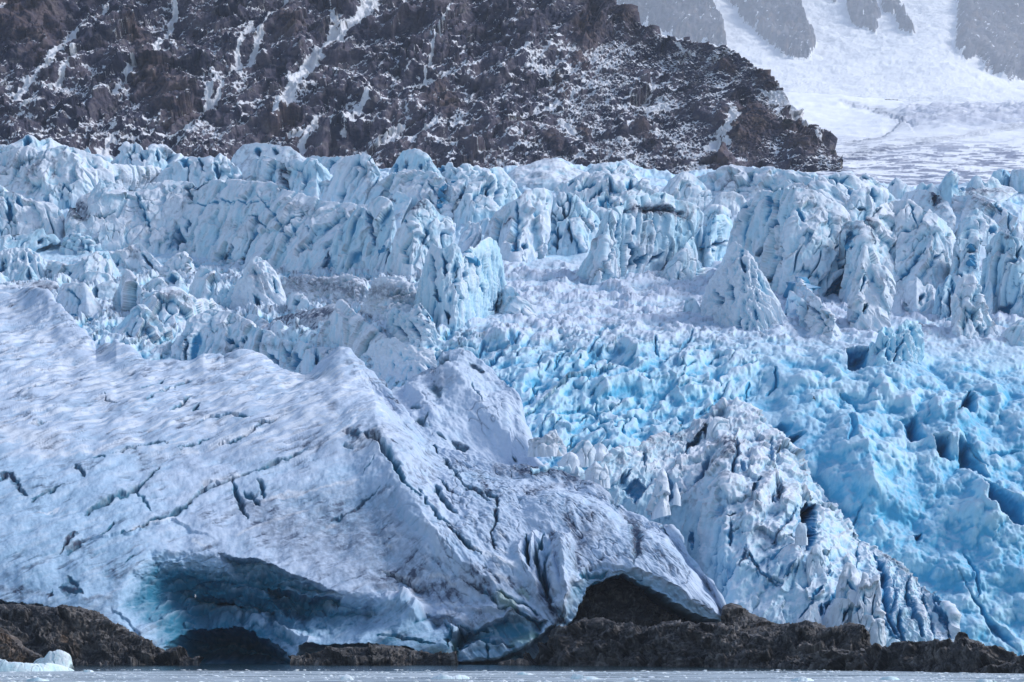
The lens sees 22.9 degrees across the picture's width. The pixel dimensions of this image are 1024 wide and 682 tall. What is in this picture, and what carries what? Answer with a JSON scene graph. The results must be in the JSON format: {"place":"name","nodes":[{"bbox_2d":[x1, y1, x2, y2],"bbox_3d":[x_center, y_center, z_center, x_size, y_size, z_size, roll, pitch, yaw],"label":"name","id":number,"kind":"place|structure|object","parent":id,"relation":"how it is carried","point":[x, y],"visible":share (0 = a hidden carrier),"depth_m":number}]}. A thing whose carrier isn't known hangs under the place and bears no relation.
{"place":"outdoors","nodes":[
{"label":"outdoors","id":0,"kind":"place"},
{"bbox_2d":[0,284,725,663],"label":"glacier front","id":1,"kind":"object","parent":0,"point":[262,508],"visible":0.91,"depth_m":376.26},
{"bbox_2d":[0,0,842,174],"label":"mountain","id":2,"kind":"structure","parent":0,"point":[384,84],"depth_m":1109.24},
{"bbox_2d":[378,348,542,466],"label":"ice hump","id":3,"kind":"object","parent":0,"point":[465,401],"visible":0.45,"depth_m":423.68},
{"bbox_2d":[0,664,1023,681],"bbox_3d":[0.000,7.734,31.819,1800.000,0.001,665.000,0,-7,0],"label":"water","id":4,"kind":"structure","parent":0,"point":[277,671],"depth_m":261.47},
{"bbox_2d":[0,628,43,662],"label":"outcrop","id":5,"kind":"object","parent":4,"relation":"in","point":[13,648],"visible":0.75,"depth_m":330.20},
{"bbox_2d":[0,659,73,670],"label":"floating ice","id":6,"kind":"structure","parent":4,"relation":"on","point":[5,665],"depth_m":284.17},
{"bbox_2d":[33,650,73,668],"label":"floating ice","id":7,"kind":"structure","parent":4,"relation":"on","point":[61,657],"depth_m":298.43},
{"bbox_2d":[0,603,164,664],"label":"rock outcrop","id":8,"kind":"object","parent":4,"relation":"in","point":[81,635],"visible":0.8,"depth_m":348.50},
{"bbox_2d":[154,645,203,664],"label":"round rock","id":9,"kind":"object","parent":4,"relation":"in","point":[177,655],"visible":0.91,"depth_m":344.17},
{"bbox_2d":[288,643,457,664],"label":"rock ledge","id":10,"kind":"object","parent":4,"relation":"in","point":[378,654],"visible":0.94,"depth_m":346.28},
{"bbox_2d":[431,673,469,678],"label":"floating ice","id":11,"kind":"structure","parent":4,"relation":"on","point":[444,676],"depth_m":234.49},
{"bbox_2d":[0,669,1022,681],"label":"brash ice","id":12,"kind":"structure","parent":4,"relation":"on","point":[572,671],"depth_m":248.34},
{"bbox_2d":[498,658,531,664],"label":"flat shore rock","id":13,"kind":"object","parent":4,"relation":"in","point":[518,661],"visible":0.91,"depth_m":343.50},
{"bbox_2d":[571,673,599,678],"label":"floating ice","id":14,"kind":"structure","parent":4,"relation":"on","point":[576,676],"depth_m":232.54},
{"bbox_2d":[523,617,800,667],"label":"boulder mound","id":15,"kind":"object","parent":4,"relation":"in","point":[600,641],"visible":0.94,"depth_m":333.14},
{"bbox_2d":[568,577,697,627],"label":"cave rock","id":16,"kind":"object","parent":15,"relation":"on","point":[620,599],"visible":0.45,"depth_m":366.26},
{"bbox_2d":[657,620,870,667],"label":"rock bench","id":17,"kind":"object","parent":4,"relation":"in","point":[802,639],"visible":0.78,"depth_m":318.55},
{"bbox_2d":[720,603,785,634],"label":"rock slope","id":18,"kind":"structure","parent":17,"relation":"on","point":[740,618],"depth_m":354.80},
{"bbox_2d":[770,637,1023,673],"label":"long shore rock","id":19,"kind":"object","parent":4,"relation":"in","point":[966,655],"visible":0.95,"depth_m":283.94},
{"bbox_2d":[3,157,1023,655],"bbox_3d":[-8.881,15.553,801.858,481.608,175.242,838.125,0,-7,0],"label":"icefall","id":20,"kind":"object","parent":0,"point":[917,469],"visible":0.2,"depth_m":444.45},
{"bbox_2d":[0,247,46,280],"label":"ice block","id":21,"kind":"structure","parent":20,"relation":"on","point":[14,262],"depth_m":651.55},
{"bbox_2d":[11,266,37,280],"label":"ice block","id":22,"kind":"structure","parent":20,"relation":"on","point":[26,273],"depth_m":640.68},
{"bbox_2d":[0,280,59,290],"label":"ice block","id":23,"kind":"structure","parent":20,"relation":"on","point":[50,285],"depth_m":621.62},
{"bbox_2d":[0,228,60,251],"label":"ice block","id":24,"kind":"structure","parent":20,"relation":"on","point":[35,240],"depth_m":705.59},
{"bbox_2d":[0,185,64,238],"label":"ice block","id":25,"kind":"structure","parent":20,"relation":"on","point":[20,214],"depth_m":720.91},
{"bbox_2d":[0,134,65,152],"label":"ice block","id":26,"kind":"structure","parent":20,"relation":"on","point":[35,143],"depth_m":800.76},
{"bbox_2d":[56,282,102,323],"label":"ice block","id":27,"kind":"structure","parent":20,"relation":"on","point":[73,299],"depth_m":554.79},
{"bbox_2d":[0,145,161,208],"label":"ice block","id":28,"kind":"structure","parent":20,"relation":"on","point":[62,177],"depth_m":751.05},
{"bbox_2d":[45,251,119,280],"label":"ice block","id":29,"kind":"structure","parent":20,"relation":"on","point":[102,261],"depth_m":647.34},
{"bbox_2d":[58,232,107,254],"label":"ice block","id":30,"kind":"structure","parent":20,"relation":"on","point":[76,243],"depth_m":702.84},
{"bbox_2d":[75,193,90,216],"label":"ice block","id":31,"kind":"structure","parent":20,"relation":"on","point":[81,205],"depth_m":728.43},
{"bbox_2d":[78,271,113,281],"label":"ice block","id":32,"kind":"structure","parent":20,"relation":"on","point":[89,276],"depth_m":640.27},
{"bbox_2d":[86,325,111,334],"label":"ice block","id":33,"kind":"structure","parent":20,"relation":"on","point":[94,327],"depth_m":535.64},
{"bbox_2d":[92,280,118,299],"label":"ice block","id":34,"kind":"structure","parent":20,"relation":"on","point":[107,289],"depth_m":600.77},
{"bbox_2d":[109,243,160,273],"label":"ice block","id":35,"kind":"structure","parent":20,"relation":"on","point":[138,257],"depth_m":666.73},
{"bbox_2d":[112,304,173,344],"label":"ice block","id":36,"kind":"structure","parent":20,"relation":"on","point":[143,320],"depth_m":534.98},
{"bbox_2d":[110,141,183,170],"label":"ice block","id":37,"kind":"structure","parent":20,"relation":"on","point":[162,156],"depth_m":786.38},
{"bbox_2d":[142,277,167,291],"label":"ice block","id":38,"kind":"structure","parent":20,"relation":"on","point":[157,283],"depth_m":622.68},
{"bbox_2d":[112,269,225,330],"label":"ice block","id":39,"kind":"structure","parent":20,"relation":"on","point":[173,306],"depth_m":548.25},
{"bbox_2d":[164,270,187,291],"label":"ice block","id":40,"kind":"structure","parent":20,"relation":"on","point":[173,278],"depth_m":624.28},
{"bbox_2d":[158,251,194,278],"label":"ice block","id":41,"kind":"structure","parent":20,"relation":"on","point":[181,264],"depth_m":649.65},
{"bbox_2d":[150,153,241,186],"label":"ice block","id":42,"kind":"structure","parent":20,"relation":"on","point":[198,171],"depth_m":763.23},
{"bbox_2d":[188,267,219,299],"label":"ice block","id":43,"kind":"structure","parent":20,"relation":"on","point":[204,284],"depth_m":595.26},
{"bbox_2d":[64,178,366,274],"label":"ice block","id":44,"kind":"structure","parent":20,"relation":"on","point":[241,222],"depth_m":695.55},
{"bbox_2d":[216,284,233,307],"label":"ice block","id":45,"kind":"structure","parent":20,"relation":"on","point":[224,295],"depth_m":585.39},
{"bbox_2d":[150,309,334,374],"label":"ice block","id":46,"kind":"structure","parent":20,"relation":"on","point":[212,331],"depth_m":524.36},
{"bbox_2d":[229,256,285,309],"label":"ice block","id":47,"kind":"structure","parent":20,"relation":"on","point":[258,282],"depth_m":571.59},
{"bbox_2d":[246,314,270,329],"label":"ice block","id":48,"kind":"structure","parent":20,"relation":"on","point":[263,323],"depth_m":542.33},
{"bbox_2d":[231,142,306,173],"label":"ice block","id":49,"kind":"structure","parent":20,"relation":"on","point":[244,156],"depth_m":776.53},
{"bbox_2d":[241,155,332,197],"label":"ice block","id":50,"kind":"structure","parent":20,"relation":"on","point":[309,176],"depth_m":737.96},
{"bbox_2d":[271,320,302,336],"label":"ice block","id":51,"kind":"structure","parent":20,"relation":"on","point":[277,325],"depth_m":528.90},
{"bbox_2d":[285,292,309,310],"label":"ice block","id":52,"kind":"structure","parent":20,"relation":"on","point":[297,300],"depth_m":555.80},
{"bbox_2d":[270,304,335,329],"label":"ice block","id":53,"kind":"structure","parent":20,"relation":"on","point":[311,318],"depth_m":526.48},
{"bbox_2d":[282,273,367,308],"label":"ice block","id":54,"kind":"structure","parent":20,"relation":"on","point":[347,288],"depth_m":568.70},
{"bbox_2d":[306,155,343,174],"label":"ice block","id":55,"kind":"structure","parent":20,"relation":"on","point":[330,164],"depth_m":753.17},
{"bbox_2d":[328,206,371,273],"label":"ice block","id":56,"kind":"structure","parent":20,"relation":"on","point":[346,249],"depth_m":632.85},
{"bbox_2d":[317,299,387,367],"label":"ice block","id":57,"kind":"structure","parent":20,"relation":"on","point":[358,334],"depth_m":495.95},
{"bbox_2d":[319,152,388,204],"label":"ice block","id":58,"kind":"structure","parent":20,"relation":"on","point":[356,178],"depth_m":710.62},
{"bbox_2d":[362,196,396,275],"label":"ice block","id":59,"kind":"structure","parent":20,"relation":"on","point":[379,217],"depth_m":624.21},
{"bbox_2d":[360,275,416,320],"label":"ice block","id":60,"kind":"structure","parent":20,"relation":"on","point":[383,297],"depth_m":508.25},
{"bbox_2d":[389,191,411,228],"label":"ice block","id":61,"kind":"structure","parent":20,"relation":"on","point":[402,203],"depth_m":679.09},
{"bbox_2d":[361,337,442,384],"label":"ice block","id":62,"kind":"structure","parent":20,"relation":"on","point":[396,357],"depth_m":466.70},
{"bbox_2d":[385,303,436,347],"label":"ice block","id":63,"kind":"structure","parent":20,"relation":"on","point":[414,324],"depth_m":481.70},
{"bbox_2d":[389,148,444,180],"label":"ice block","id":64,"kind":"structure","parent":20,"relation":"on","point":[413,158],"depth_m":713.06},
{"bbox_2d":[384,199,455,275],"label":"ice block","id":65,"kind":"structure","parent":20,"relation":"on","point":[423,228],"depth_m":610.08},
{"bbox_2d":[378,169,465,218],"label":"ice block","id":66,"kind":"structure","parent":20,"relation":"on","point":[436,191],"depth_m":683.33},
{"bbox_2d":[413,237,506,333],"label":"ice block","id":67,"kind":"structure","parent":20,"relation":"on","point":[457,289],"depth_m":490.99},
{"bbox_2d":[438,162,483,185],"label":"ice block","id":68,"kind":"structure","parent":20,"relation":"on","point":[466,171],"depth_m":709.25},
{"bbox_2d":[458,221,481,252],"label":"ice block","id":69,"kind":"structure","parent":20,"relation":"on","point":[471,234],"depth_m":640.67},
{"bbox_2d":[479,218,489,234],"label":"ice block","id":70,"kind":"structure","parent":20,"relation":"on","point":[483,223],"depth_m":658.05},
{"bbox_2d":[453,167,521,225],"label":"ice block","id":71,"kind":"structure","parent":20,"relation":"on","point":[488,193],"depth_m":672.08},
{"bbox_2d":[497,285,536,316],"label":"ice block","id":72,"kind":"structure","parent":20,"relation":"on","point":[513,301],"depth_m":504.23},
{"bbox_2d":[484,188,552,262],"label":"ice block","id":73,"kind":"structure","parent":20,"relation":"on","point":[518,229],"depth_m":632.45},
{"bbox_2d":[508,158,583,190],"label":"ice block","id":74,"kind":"structure","parent":20,"relation":"on","point":[551,174],"depth_m":708.50},
{"bbox_2d":[527,429,566,456],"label":"ice block","id":75,"kind":"structure","parent":20,"relation":"on","point":[550,444],"depth_m":403.25},
{"bbox_2d":[547,192,599,255],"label":"ice block","id":76,"kind":"structure","parent":20,"relation":"on","point":[575,221],"depth_m":643.17},
{"bbox_2d":[571,440,595,466],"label":"ice block","id":77,"kind":"structure","parent":20,"relation":"on","point":[584,451],"depth_m":400.43},
{"bbox_2d":[584,461,609,487],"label":"ice block","id":78,"kind":"structure","parent":20,"relation":"on","point":[596,472],"depth_m":393.58},
{"bbox_2d":[554,171,658,220],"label":"ice block","id":79,"kind":"structure","parent":20,"relation":"on","point":[599,194],"depth_m":678.36},
{"bbox_2d":[586,161,642,180],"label":"ice block","id":80,"kind":"structure","parent":20,"relation":"on","point":[618,167],"depth_m":712.67},
{"bbox_2d":[574,192,703,284],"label":"ice block","id":81,"kind":"structure","parent":20,"relation":"on","point":[635,233],"depth_m":598.05},
{"bbox_2d":[646,469,670,519],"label":"ice block","id":82,"kind":"structure","parent":20,"relation":"on","point":[658,505],"depth_m":386.63},
{"bbox_2d":[673,483,680,505],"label":"ice block","id":83,"kind":"structure","parent":20,"relation":"on","point":[676,498],"depth_m":383.59},
{"bbox_2d":[656,237,707,280],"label":"ice block","id":84,"kind":"structure","parent":20,"relation":"on","point":[682,264],"depth_m":594.60},
{"bbox_2d":[661,171,711,210],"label":"ice block","id":85,"kind":"structure","parent":20,"relation":"on","point":[687,186],"depth_m":678.25},
{"bbox_2d":[683,296,700,312],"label":"ice block","id":86,"kind":"structure","parent":20,"relation":"on","point":[691,304],"depth_m":508.99},
{"bbox_2d":[697,214,732,266],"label":"ice block","id":87,"kind":"structure","parent":20,"relation":"on","point":[717,229],"depth_m":622.91},
{"bbox_2d":[703,204,731,225],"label":"ice block","id":88,"kind":"structure","parent":20,"relation":"on","point":[711,211],"depth_m":664.30},
{"bbox_2d":[706,191,746,216],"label":"ice block","id":89,"kind":"structure","parent":20,"relation":"on","point":[733,201],"depth_m":674.28},
{"bbox_2d":[700,241,787,331],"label":"ice block","id":90,"kind":"structure","parent":20,"relation":"on","point":[739,293],"depth_m":487.02},
{"bbox_2d":[727,186,851,296],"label":"ice block","id":91,"kind":"structure","parent":20,"relation":"on","point":[784,235],"depth_m":554.89},
{"bbox_2d":[696,164,885,204],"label":"ice block","id":92,"kind":"structure","parent":20,"relation":"on","point":[747,183],"depth_m":682.34},
{"bbox_2d":[784,290,807,326],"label":"ice block","id":93,"kind":"structure","parent":20,"relation":"on","point":[795,305],"depth_m":493.15},
{"bbox_2d":[783,276,841,343],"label":"ice block","id":94,"kind":"structure","parent":20,"relation":"on","point":[820,318],"depth_m":481.71},
{"bbox_2d":[842,185,896,220],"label":"ice block","id":95,"kind":"structure","parent":20,"relation":"on","point":[860,204],"depth_m":665.59},
{"bbox_2d":[846,245,895,332],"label":"ice block","id":96,"kind":"structure","parent":20,"relation":"on","point":[871,295],"depth_m":483.60},
{"bbox_2d":[866,319,924,365],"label":"ice block","id":97,"kind":"structure","parent":20,"relation":"on","point":[905,342],"depth_m":455.72},
{"bbox_2d":[891,291,902,314],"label":"ice block","id":98,"kind":"structure","parent":20,"relation":"on","point":[896,308],"depth_m":502.46},
{"bbox_2d":[839,199,955,302],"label":"ice block","id":99,"kind":"structure","parent":20,"relation":"on","point":[903,240],"depth_m":543.60},
{"bbox_2d":[887,177,910,198],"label":"ice block","id":100,"kind":"structure","parent":20,"relation":"on","point":[897,188],"depth_m":688.66},
{"bbox_2d":[902,275,935,314],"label":"ice block","id":101,"kind":"structure","parent":20,"relation":"on","point":[918,296],"depth_m":502.05},
{"bbox_2d":[901,189,955,233],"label":"ice block","id":102,"kind":"structure","parent":20,"relation":"on","point":[933,202],"depth_m":666.80},
{"bbox_2d":[916,182,940,195],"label":"ice block","id":103,"kind":"structure","parent":20,"relation":"on","point":[930,187],"depth_m":687.06},
{"bbox_2d":[932,274,955,320],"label":"ice block","id":104,"kind":"structure","parent":20,"relation":"on","point":[944,293],"depth_m":496.36},
{"bbox_2d":[938,170,965,201],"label":"ice block","id":105,"kind":"structure","parent":20,"relation":"on","point":[948,187],"depth_m":685.40},
{"bbox_2d":[949,229,982,283],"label":"ice block","id":106,"kind":"structure","parent":20,"relation":"on","point":[966,253],"depth_m":536.48},
{"bbox_2d":[950,271,1001,338],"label":"ice block","id":107,"kind":"structure","parent":20,"relation":"on","point":[969,309],"depth_m":477.97},
{"bbox_2d":[955,208,1001,245],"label":"ice block","id":108,"kind":"structure","parent":20,"relation":"on","point":[985,226],"depth_m":651.64},
{"bbox_2d":[966,175,1003,188],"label":"ice block","id":109,"kind":"structure","parent":20,"relation":"on","point":[975,181],"depth_m":689.83},
{"bbox_2d":[951,194,1023,241],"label":"ice block","id":110,"kind":"structure","parent":20,"relation":"on","point":[1004,219],"depth_m":660.48},
{"bbox_2d":[984,281,992,315],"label":"ice block","id":111,"kind":"structure","parent":20,"relation":"on","point":[988,294],"depth_m":501.10},
{"bbox_2d":[965,185,1017,203],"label":"ice block","id":112,"kind":"structure","parent":20,"relation":"on","point":[1000,195],"depth_m":686.13},
{"bbox_2d":[991,169,1009,186],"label":"ice block","id":113,"kind":"structure","parent":20,"relation":"on","point":[1002,176],"depth_m":706.07},
{"bbox_2d":[980,230,1023,317],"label":"ice block","id":114,"kind":"structure","parent":20,"relation":"on","point":[1003,267],"depth_m":504.78},
{"bbox_2d":[1002,319,1023,346],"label":"ice block","id":115,"kind":"structure","parent":20,"relation":"on","point":[1013,334],"depth_m":470.75},
{"bbox_2d":[1009,169,1023,192],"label":"ice block","id":116,"kind":"structure","parent":20,"relation":"on","point":[1016,182],"depth_m":700.24},
{"bbox_2d":[530,397,961,646],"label":"ice ridge","id":117,"kind":"structure","parent":0,"point":[737,516],"depth_m":385.90},
{"bbox_2d":[557,452,579,472],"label":"ice block","id":118,"kind":"structure","parent":117,"relation":"on","point":[571,459],"depth_m":397.53},
{"bbox_2d":[594,443,608,461],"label":"ice block","id":119,"kind":"structure","parent":117,"relation":"on","point":[601,451],"depth_m":403.61},
{"bbox_2d":[706,417,729,438],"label":"ice block","id":120,"kind":"structure","parent":117,"relation":"on","point":[716,424],"depth_m":416.63},
{"bbox_2d":[795,522,807,544],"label":"ice block","id":121,"kind":"structure","parent":117,"relation":"on","point":[801,537],"depth_m":371.16},
{"bbox_2d":[796,602,821,623],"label":"ice block","id":122,"kind":"structure","parent":117,"relation":"on","point":[811,614],"depth_m":356.51},
{"bbox_2d":[806,544,828,586],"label":"ice block","id":123,"kind":"structure","parent":117,"relation":"on","point":[815,562],"depth_m":367.89},
{"bbox_2d":[822,562,860,627],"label":"ice block","id":124,"kind":"structure","parent":117,"relation":"on","point":[839,611],"depth_m":357.36},
{"bbox_2d":[851,572,885,646],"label":"ice block","id":125,"kind":"structure","parent":117,"relation":"on","point":[868,613],"depth_m":354.48},
{"bbox_2d":[617,0,1023,101],"bbox_3d":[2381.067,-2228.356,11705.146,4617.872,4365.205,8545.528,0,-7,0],"label":"mountain","id":126,"kind":"structure","parent":0,"point":[937,50],"depth_m":10391.32},
{"bbox_2d":[784,92,1023,186],"bbox_3d":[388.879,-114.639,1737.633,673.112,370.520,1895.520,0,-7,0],"label":"glacier","id":127,"kind":"object","parent":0,"point":[881,140],"visible":0.46,"depth_m":1471.17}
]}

